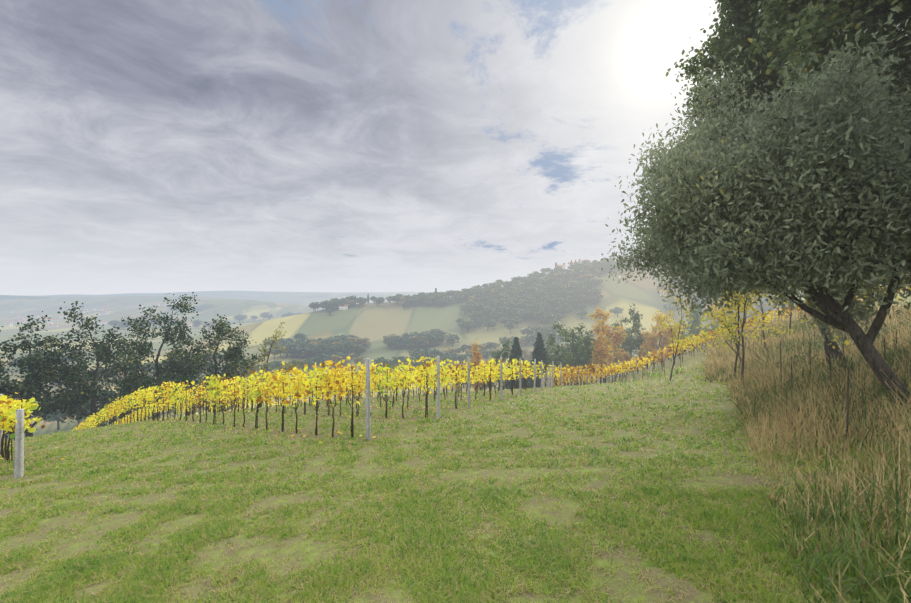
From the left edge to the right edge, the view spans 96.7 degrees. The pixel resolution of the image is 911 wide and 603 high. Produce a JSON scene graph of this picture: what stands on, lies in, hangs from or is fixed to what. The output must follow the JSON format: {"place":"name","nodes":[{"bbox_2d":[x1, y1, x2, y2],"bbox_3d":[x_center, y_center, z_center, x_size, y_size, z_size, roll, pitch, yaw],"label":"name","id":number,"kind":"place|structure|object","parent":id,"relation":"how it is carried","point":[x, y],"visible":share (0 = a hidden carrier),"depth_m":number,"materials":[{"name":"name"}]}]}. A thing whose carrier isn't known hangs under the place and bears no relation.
{"place":"outdoors","nodes":[
{"label":"outdoors","id":0,"kind":"place"},
{"bbox_2d":[0,0,907,295],"label":"sky","id":1,"kind":"structure","parent":0,"point":[147,146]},
{"bbox_2d":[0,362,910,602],"bbox_3d":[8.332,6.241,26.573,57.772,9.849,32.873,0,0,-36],"label":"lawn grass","id":2,"kind":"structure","parent":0,"point":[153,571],"depth_m":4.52,"materials":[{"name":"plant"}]},
{"bbox_2d":[0,263,910,602],"bbox_3d":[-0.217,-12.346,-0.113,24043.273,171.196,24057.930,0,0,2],"label":"ground","id":3,"kind":"structure","parent":0,"point":[372,321],"depth_m":8.92,"materials":[{"name":"plant"}]},
{"bbox_2d":[39,409,63,429],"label":"tree","id":4,"kind":"object","parent":3,"relation":"on","point":[54,417],"visible":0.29,"depth_m":162.29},
{"bbox_2d":[58,400,105,425],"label":"tree","id":5,"kind":"object","parent":3,"relation":"on","point":[88,410],"visible":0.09,"depth_m":167.12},
{"bbox_2d":[108,320,119,328],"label":"tree","id":6,"kind":"object","parent":3,"relation":"on","point":[114,322],"visible":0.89,"depth_m":859.05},
{"bbox_2d":[118,320,131,327],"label":"tree","id":7,"kind":"object","parent":3,"relation":"on","point":[123,322],"visible":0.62,"depth_m":839.90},
{"bbox_2d":[0,292,297,440],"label":"trees","id":8,"kind":"object","parent":3,"relation":"on","point":[50,373],"depth_m":69.42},
{"bbox_2d":[221,322,311,407],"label":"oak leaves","id":9,"kind":"object","parent":8,"relation":"attached to","point":[266,354],"visible":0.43,"depth_m":80.11,"materials":[{"name":"yellow plant"}]},
{"bbox_2d":[146,319,162,327],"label":"tree","id":10,"kind":"object","parent":3,"relation":"on","point":[150,321],"visible":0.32,"depth_m":915.23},
{"bbox_2d":[192,319,203,328],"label":"tree","id":11,"kind":"object","parent":3,"relation":"on","point":[197,321],"visible":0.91,"depth_m":941.04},
{"bbox_2d":[234,315,244,322],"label":"tree","id":12,"kind":"object","parent":3,"relation":"on","point":[239,317],"visible":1,"depth_m":1100.63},
{"bbox_2d":[260,362,275,370],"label":"tree","id":13,"kind":"object","parent":3,"relation":"on","point":[271,365],"visible":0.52,"depth_m":303.81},
{"bbox_2d":[263,314,273,319],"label":"tree","id":14,"kind":"object","parent":3,"relation":"on","point":[269,316],"visible":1,"depth_m":1182.11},
{"bbox_2d":[263,339,277,346],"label":"tree","id":15,"kind":"object","parent":3,"relation":"on","point":[267,340],"visible":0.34,"depth_m":459.04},
{"bbox_2d":[268,348,281,358],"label":"tree","id":16,"kind":"object","parent":3,"relation":"on","point":[276,352],"visible":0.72,"depth_m":407.57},
{"bbox_2d":[270,360,282,370],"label":"tree","id":17,"kind":"object","parent":3,"relation":"on","point":[276,363],"visible":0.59,"depth_m":324.32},
{"bbox_2d":[277,344,292,357],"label":"tree","id":18,"kind":"object","parent":3,"relation":"on","point":[287,351],"visible":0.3,"depth_m":410.18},
{"bbox_2d":[281,343,296,357],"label":"tree","id":19,"kind":"object","parent":3,"relation":"on","point":[293,345],"visible":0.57,"depth_m":407.79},
{"bbox_2d":[286,360,301,364],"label":"tree","id":20,"kind":"object","parent":3,"relation":"on","point":[292,361],"visible":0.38,"depth_m":328.50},
{"bbox_2d":[289,346,304,358],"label":"tree","id":21,"kind":"object","parent":3,"relation":"on","point":[297,349],"visible":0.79,"depth_m":402.30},
{"bbox_2d":[293,333,305,339],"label":"tree","id":22,"kind":"object","parent":3,"relation":"on","point":[299,336],"visible":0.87,"depth_m":484.51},
{"bbox_2d":[301,358,313,370],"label":"tree","id":23,"kind":"object","parent":3,"relation":"on","point":[309,362],"visible":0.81,"depth_m":331.36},
{"bbox_2d":[300,343,314,350],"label":"tree","id":24,"kind":"object","parent":3,"relation":"on","point":[308,345],"visible":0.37,"depth_m":411.65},
{"bbox_2d":[301,347,314,357],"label":"tree","id":25,"kind":"object","parent":3,"relation":"on","point":[309,350],"visible":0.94,"depth_m":401.67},
{"bbox_2d":[308,303,318,312],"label":"tree","id":26,"kind":"object","parent":3,"relation":"on","point":[314,305],"visible":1,"depth_m":627.83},
{"bbox_2d":[309,356,322,364],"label":"tree","id":27,"kind":"object","parent":3,"relation":"on","point":[315,358],"visible":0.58,"depth_m":340.89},
{"bbox_2d":[312,343,328,353],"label":"tree","id":28,"kind":"object","parent":3,"relation":"on","point":[322,348],"visible":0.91,"depth_m":400.98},
{"bbox_2d":[315,358,327,365],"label":"tree","id":29,"kind":"object","parent":3,"relation":"on","point":[321,361],"visible":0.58,"depth_m":338.67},
{"bbox_2d":[315,353,331,359],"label":"tree","id":30,"kind":"object","parent":3,"relation":"on","point":[323,355],"visible":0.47,"depth_m":351.85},
{"bbox_2d":[320,338,333,343],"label":"tree","id":31,"kind":"object","parent":3,"relation":"on","point":[326,341],"visible":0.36,"depth_m":433.56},
{"bbox_2d":[321,302,334,309],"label":"tree","id":32,"kind":"object","parent":3,"relation":"on","point":[327,306],"visible":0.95,"depth_m":614.80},
{"bbox_2d":[326,346,340,354],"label":"tree","id":33,"kind":"object","parent":3,"relation":"on","point":[329,351],"visible":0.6,"depth_m":396.41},
{"bbox_2d":[327,338,341,343],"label":"tree","id":34,"kind":"object","parent":3,"relation":"on","point":[334,340],"visible":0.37,"depth_m":432.53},
{"bbox_2d":[329,345,342,354],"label":"tree","id":35,"kind":"object","parent":3,"relation":"on","point":[335,348],"visible":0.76,"depth_m":395.92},
{"bbox_2d":[330,355,343,362],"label":"tree","id":36,"kind":"object","parent":3,"relation":"on","point":[337,358],"visible":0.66,"depth_m":343.13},
{"bbox_2d":[331,352,348,358],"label":"tree","id":37,"kind":"object","parent":3,"relation":"on","point":[344,354],"visible":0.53,"depth_m":371.40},
{"bbox_2d":[4,263,680,327],"bbox_3d":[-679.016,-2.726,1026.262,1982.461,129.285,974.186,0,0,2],"label":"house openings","id":38,"kind":"object","parent":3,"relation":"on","point":[188,325],"visible":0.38,"depth_m":1047.73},
{"bbox_2d":[338,359,349,365],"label":"tree","id":39,"kind":"object","parent":3,"relation":"on","point":[345,362],"visible":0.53,"depth_m":343.55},
{"bbox_2d":[4,259,684,327],"bbox_3d":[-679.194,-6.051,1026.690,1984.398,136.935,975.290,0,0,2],"label":"trees","id":40,"kind":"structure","parent":3,"relation":"on","point":[10,324],"depth_m":1123.75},
{"bbox_2d":[4,260,667,325],"bbox_3d":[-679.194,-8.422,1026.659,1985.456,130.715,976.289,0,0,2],"label":"house roofs","id":41,"kind":"structure","parent":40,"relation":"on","point":[46,318],"depth_m":1115.43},
{"bbox_2d":[338,334,352,339],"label":"tree","id":42,"kind":"object","parent":3,"relation":"on","point":[343,336],"visible":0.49,"depth_m":460.48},
{"bbox_2d":[339,342,355,357],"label":"tree","id":43,"kind":"object","parent":3,"relation":"on","point":[348,347],"visible":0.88,"depth_m":398.92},
{"bbox_2d":[346,301,353,305],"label":"house","id":44,"kind":"structure","parent":3,"relation":"on","point":[349,303],"depth_m":623.34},
{"bbox_2d":[352,297,365,306],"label":"tree","id":45,"kind":"object","parent":3,"relation":"on","point":[361,298],"visible":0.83,"depth_m":624.14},
{"bbox_2d":[352,345,366,356],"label":"tree","id":46,"kind":"object","parent":3,"relation":"on","point":[358,348],"visible":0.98,"depth_m":398.96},
{"bbox_2d":[354,356,365,366],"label":"tree","id":47,"kind":"object","parent":3,"relation":"on","point":[357,359],"visible":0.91,"depth_m":348.85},
{"bbox_2d":[356,299,364,305],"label":"tree","id":48,"kind":"object","parent":3,"relation":"on","point":[361,303],"visible":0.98,"depth_m":621.75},
{"bbox_2d":[355,337,371,345],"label":"tree","id":49,"kind":"object","parent":3,"relation":"on","point":[358,341],"visible":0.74,"depth_m":440.53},
{"bbox_2d":[359,343,370,352],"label":"tree","id":50,"kind":"object","parent":3,"relation":"on","point":[365,345],"visible":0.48,"depth_m":427.34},
{"bbox_2d":[375,297,384,305],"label":"tree","id":51,"kind":"object","parent":3,"relation":"on","point":[380,300],"visible":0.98,"depth_m":628.91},
{"bbox_2d":[370,357,390,367],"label":"tree","id":52,"kind":"object","parent":3,"relation":"on","point":[378,361],"visible":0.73,"depth_m":288.21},
{"bbox_2d":[383,336,395,343],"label":"tree","id":53,"kind":"object","parent":3,"relation":"on","point":[389,337],"visible":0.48,"depth_m":444.58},
{"bbox_2d":[386,339,395,349],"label":"tree","id":54,"kind":"object","parent":3,"relation":"on","point":[389,342],"visible":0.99,"depth_m":437.20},
{"bbox_2d":[392,295,400,304],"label":"tree","id":55,"kind":"object","parent":3,"relation":"on","point":[396,298],"visible":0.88,"depth_m":638.52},
{"bbox_2d":[387,356,407,370],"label":"tree","id":56,"kind":"object","parent":3,"relation":"on","point":[394,360],"visible":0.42,"depth_m":296.21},
{"bbox_2d":[398,333,411,339],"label":"tree","id":57,"kind":"object","parent":3,"relation":"on","point":[406,335],"visible":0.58,"depth_m":446.35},
{"bbox_2d":[403,299,413,304],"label":"tree","id":58,"kind":"object","parent":3,"relation":"on","point":[408,301],"visible":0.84,"depth_m":614.61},
{"bbox_2d":[402,298,416,303],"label":"tree","id":59,"kind":"object","parent":3,"relation":"on","point":[410,300],"visible":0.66,"depth_m":619.16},
{"bbox_2d":[403,337,416,349],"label":"tree","id":60,"kind":"object","parent":3,"relation":"on","point":[409,340],"visible":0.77,"depth_m":429.20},
{"bbox_2d":[397,358,424,372],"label":"tree","id":61,"kind":"object","parent":3,"relation":"on","point":[412,363],"visible":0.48,"depth_m":281.14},
{"bbox_2d":[406,343,418,348],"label":"tree","id":62,"kind":"object","parent":3,"relation":"on","point":[411,345],"visible":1,"depth_m":421.44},
{"bbox_2d":[408,349,420,357],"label":"tree","id":63,"kind":"object","parent":3,"relation":"on","point":[412,354],"visible":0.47,"depth_m":347.39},
{"bbox_2d":[414,338,424,348],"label":"tree","id":64,"kind":"object","parent":3,"relation":"on","point":[419,341],"visible":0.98,"depth_m":426.05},
{"bbox_2d":[412,335,428,348],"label":"tree","id":65,"kind":"object","parent":3,"relation":"on","point":[416,337],"visible":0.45,"depth_m":431.80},
{"bbox_2d":[415,356,430,370],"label":"tree","id":66,"kind":"object","parent":3,"relation":"on","point":[426,359],"visible":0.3,"depth_m":289.33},
{"bbox_2d":[414,348,435,356],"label":"tree","id":67,"kind":"object","parent":3,"relation":"on","point":[426,352],"visible":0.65,"depth_m":340.19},
{"bbox_2d":[424,333,432,346],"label":"tree","id":68,"kind":"object","parent":3,"relation":"on","point":[429,334],"visible":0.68,"depth_m":438.47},
{"bbox_2d":[428,335,442,346],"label":"tree","id":69,"kind":"object","parent":3,"relation":"on","point":[435,338],"visible":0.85,"depth_m":437.76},
{"bbox_2d":[428,332,446,345],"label":"tree","id":70,"kind":"object","parent":3,"relation":"on","point":[439,335],"visible":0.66,"depth_m":439.17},
{"bbox_2d":[428,349,451,358],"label":"tree","id":71,"kind":"object","parent":3,"relation":"on","point":[436,353],"visible":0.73,"depth_m":335.64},
{"bbox_2d":[433,330,450,343],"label":"tree","id":72,"kind":"object","parent":3,"relation":"on","point":[442,332],"visible":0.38,"depth_m":453.08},
{"bbox_2d":[433,357,451,369],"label":"tree","id":73,"kind":"object","parent":3,"relation":"on","point":[442,358],"visible":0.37,"depth_m":286.18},
{"bbox_2d":[435,353,454,364],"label":"tree","id":74,"kind":"object","parent":3,"relation":"on","point":[448,356],"visible":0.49,"depth_m":335.69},
{"bbox_2d":[0,281,903,478],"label":"vineyard posts","id":75,"kind":"object","parent":3,"relation":"on","point":[19,452],"visible":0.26,"depth_m":13.25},
{"bbox_2d":[0,288,906,434],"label":"vine wires","id":76,"kind":"object","parent":75,"relation":"attached to","point":[401,383],"visible":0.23,"depth_m":22.14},
{"bbox_2d":[447,335,459,346],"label":"tree","id":77,"kind":"object","parent":3,"relation":"on","point":[452,339],"visible":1,"depth_m":433.83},
{"bbox_2d":[0,286,908,467],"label":"vine","id":78,"kind":"object","parent":3,"relation":"on","point":[7,420],"depth_m":20.33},
{"bbox_2d":[455,348,463,353],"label":"tree","id":79,"kind":"object","parent":3,"relation":"on","point":[458,350],"visible":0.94,"depth_m":389.04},
{"bbox_2d":[455,354,466,363],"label":"tree","id":80,"kind":"object","parent":3,"relation":"on","point":[460,355],"visible":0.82,"depth_m":340.92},
{"bbox_2d":[459,304,470,314],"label":"tree","id":81,"kind":"object","parent":3,"relation":"on","point":[465,306],"visible":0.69,"depth_m":560.08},
{"bbox_2d":[460,344,469,351],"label":"tree","id":82,"kind":"object","parent":3,"relation":"on","point":[463,347],"visible":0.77,"depth_m":389.05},
{"bbox_2d":[458,354,473,364],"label":"tree","id":83,"kind":"object","parent":3,"relation":"on","point":[466,356],"visible":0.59,"depth_m":338.27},
{"bbox_2d":[461,292,472,298],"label":"tree","id":84,"kind":"object","parent":3,"relation":"on","point":[467,294],"visible":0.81,"depth_m":621.52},
{"bbox_2d":[459,320,475,332],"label":"tree","id":85,"kind":"object","parent":3,"relation":"on","point":[466,325],"visible":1,"depth_m":488.47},
{"bbox_2d":[468,296,477,300],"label":"tree","id":86,"kind":"object","parent":3,"relation":"on","point":[472,298],"visible":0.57,"depth_m":594.21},
{"bbox_2d":[467,351,485,358],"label":"tree","id":87,"kind":"object","parent":3,"relation":"on","point":[483,354],"visible":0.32,"depth_m":342.36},
{"bbox_2d":[478,344,487,350],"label":"tree","id":88,"kind":"object","parent":3,"relation":"on","point":[483,347],"visible":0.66,"depth_m":387.45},
{"bbox_2d":[482,350,492,361],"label":"tree","id":89,"kind":"object","parent":3,"relation":"on","point":[487,354],"visible":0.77,"depth_m":343.27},
{"bbox_2d":[482,320,493,330],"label":"tree","id":90,"kind":"object","parent":3,"relation":"on","point":[488,324],"visible":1,"depth_m":485.30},
{"bbox_2d":[485,342,496,348],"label":"tree","id":91,"kind":"object","parent":3,"relation":"on","point":[490,345],"visible":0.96,"depth_m":391.01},
{"bbox_2d":[498,317,511,326],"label":"tree","id":92,"kind":"object","parent":3,"relation":"on","point":[504,320],"visible":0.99,"depth_m":492.06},
{"bbox_2d":[499,337,512,347],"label":"tree","id":93,"kind":"object","parent":3,"relation":"on","point":[502,339],"visible":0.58,"depth_m":407.83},
{"bbox_2d":[505,322,515,333],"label":"tree","id":94,"kind":"object","parent":3,"relation":"on","point":[510,326],"visible":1,"depth_m":465.76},
{"bbox_2d":[509,317,521,324],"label":"tree","id":95,"kind":"object","parent":3,"relation":"on","point":[515,320],"visible":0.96,"depth_m":481.97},
{"bbox_2d":[519,338,526,345],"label":"tree","id":96,"kind":"object","parent":3,"relation":"on","point":[521,341],"visible":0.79,"depth_m":411.55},
{"bbox_2d":[502,332,549,388],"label":"cypress trees","id":97,"kind":"object","parent":3,"relation":"on","point":[541,353],"visible":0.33,"depth_m":104.83,"materials":[{"name":"green plant"}]},
{"bbox_2d":[520,336,533,344],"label":"tree","id":98,"kind":"object","parent":3,"relation":"on","point":[528,340],"visible":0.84,"depth_m":414.84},
{"bbox_2d":[520,326,536,335],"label":"tree","id":99,"kind":"object","parent":3,"relation":"on","point":[528,330],"visible":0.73,"depth_m":433.25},
{"bbox_2d":[530,334,547,340],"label":"tree","id":100,"kind":"object","parent":3,"relation":"on","point":[535,335],"visible":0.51,"depth_m":409.72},
{"bbox_2d":[532,327,550,332],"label":"tree","id":101,"kind":"object","parent":3,"relation":"on","point":[542,328],"visible":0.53,"depth_m":427.80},
{"bbox_2d":[533,330,549,339],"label":"tree","id":102,"kind":"object","parent":3,"relation":"on","point":[541,331],"visible":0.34,"depth_m":414.70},
{"bbox_2d":[545,269,555,274],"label":"tree","id":103,"kind":"object","parent":3,"relation":"on","point":[551,272],"visible":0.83,"depth_m":650.73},
{"bbox_2d":[542,312,559,324],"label":"tree","id":104,"kind":"object","parent":3,"relation":"on","point":[551,317],"visible":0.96,"depth_m":475.65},
{"bbox_2d":[547,327,558,333],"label":"tree","id":105,"kind":"object","parent":3,"relation":"on","point":[551,329],"visible":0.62,"depth_m":425.76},
{"bbox_2d":[553,334,563,343],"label":"tree","id":106,"kind":"object","parent":3,"relation":"on","point":[558,337],"visible":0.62,"depth_m":408.05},
{"bbox_2d":[575,311,587,318],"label":"tree","id":107,"kind":"object","parent":3,"relation":"on","point":[581,313],"visible":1,"depth_m":481.42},
{"bbox_2d":[585,288,601,296],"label":"tree","id":108,"kind":"object","parent":3,"relation":"on","point":[596,291],"visible":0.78,"depth_m":530.19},
{"bbox_2d":[473,304,714,389],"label":"tree wood","id":109,"kind":"object","parent":3,"relation":"on","point":[657,347],"visible":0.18,"depth_m":126.65,"materials":[{"name":"brown plant"}]},
{"bbox_2d":[462,303,730,390],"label":"autumn leaves","id":110,"kind":"object","parent":109,"relation":"attached to","point":[647,345],"visible":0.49,"depth_m":123.83,"materials":[{"name":"orange plant"}]},
{"bbox_2d":[480,300,718,389],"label":"trees","id":111,"kind":"object","parent":109,"relation":"attached to","point":[572,356],"visible":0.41,"depth_m":121.26,"materials":[{"name":"green plant"}]},
{"bbox_2d":[595,265,608,274],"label":"tree","id":112,"kind":"object","parent":3,"relation":"on","point":[604,268],"visible":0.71,"depth_m":615.44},
{"bbox_2d":[603,262,616,270],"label":"tree","id":113,"kind":"object","parent":3,"relation":"on","point":[612,264],"visible":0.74,"depth_m":623.63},
{"bbox_2d":[609,307,623,316],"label":"tree","id":114,"kind":"object","parent":3,"relation":"on","point":[615,310],"visible":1,"depth_m":475.24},
{"bbox_2d":[656,283,665,289],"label":"tree","id":115,"kind":"object","parent":3,"relation":"on","point":[661,288],"visible":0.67,"depth_m":535.06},
{"bbox_2d":[665,297,675,303],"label":"tree","id":116,"kind":"object","parent":3,"relation":"on","point":[667,300],"visible":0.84,"depth_m":490.09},
{"bbox_2d":[663,303,682,313],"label":"tree","id":117,"kind":"object","parent":3,"relation":"on","point":[673,308],"visible":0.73,"depth_m":468.34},
{"bbox_2d":[599,5,910,410],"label":"tree","id":118,"kind":"object","parent":3,"relation":"on","point":[844,199],"depth_m":6.33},
{"bbox_2d":[754,300,774,308],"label":"tree","id":119,"kind":"object","parent":3,"relation":"on","point":[765,303],"visible":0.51,"depth_m":462.91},
{"bbox_2d":[664,329,896,439],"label":"bank stakes","id":120,"kind":"object","parent":3,"relation":"on","point":[847,420],"visible":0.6,"depth_m":10.61,"materials":[{"name":"brown wood"}]},
{"bbox_2d":[651,258,910,382],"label":"young trees","id":121,"kind":"object","parent":3,"relation":"on","point":[733,319],"depth_m":18.16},
{"bbox_2d":[689,266,877,362],"bbox_3d":[11.759,-1.775,13.251,7.963,8.402,5.835,0,0,2],"label":"tree","id":122,"kind":"object","parent":3,"relation":"on","point":[775,293],"depth_m":13.04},
{"bbox_2d":[692,299,910,602],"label":"bank grass","id":123,"kind":"structure","parent":3,"relation":"on","point":[763,382],"depth_m":6.16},
{"bbox_2d":[776,330,910,375],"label":"bank bushes","id":124,"kind":"object","parent":3,"relation":"on","point":[815,355],"depth_m":14.25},
{"bbox_2d":[666,0,910,136],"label":"tall tree","id":125,"kind":"object","parent":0,"point":[787,48],"depth_m":8.35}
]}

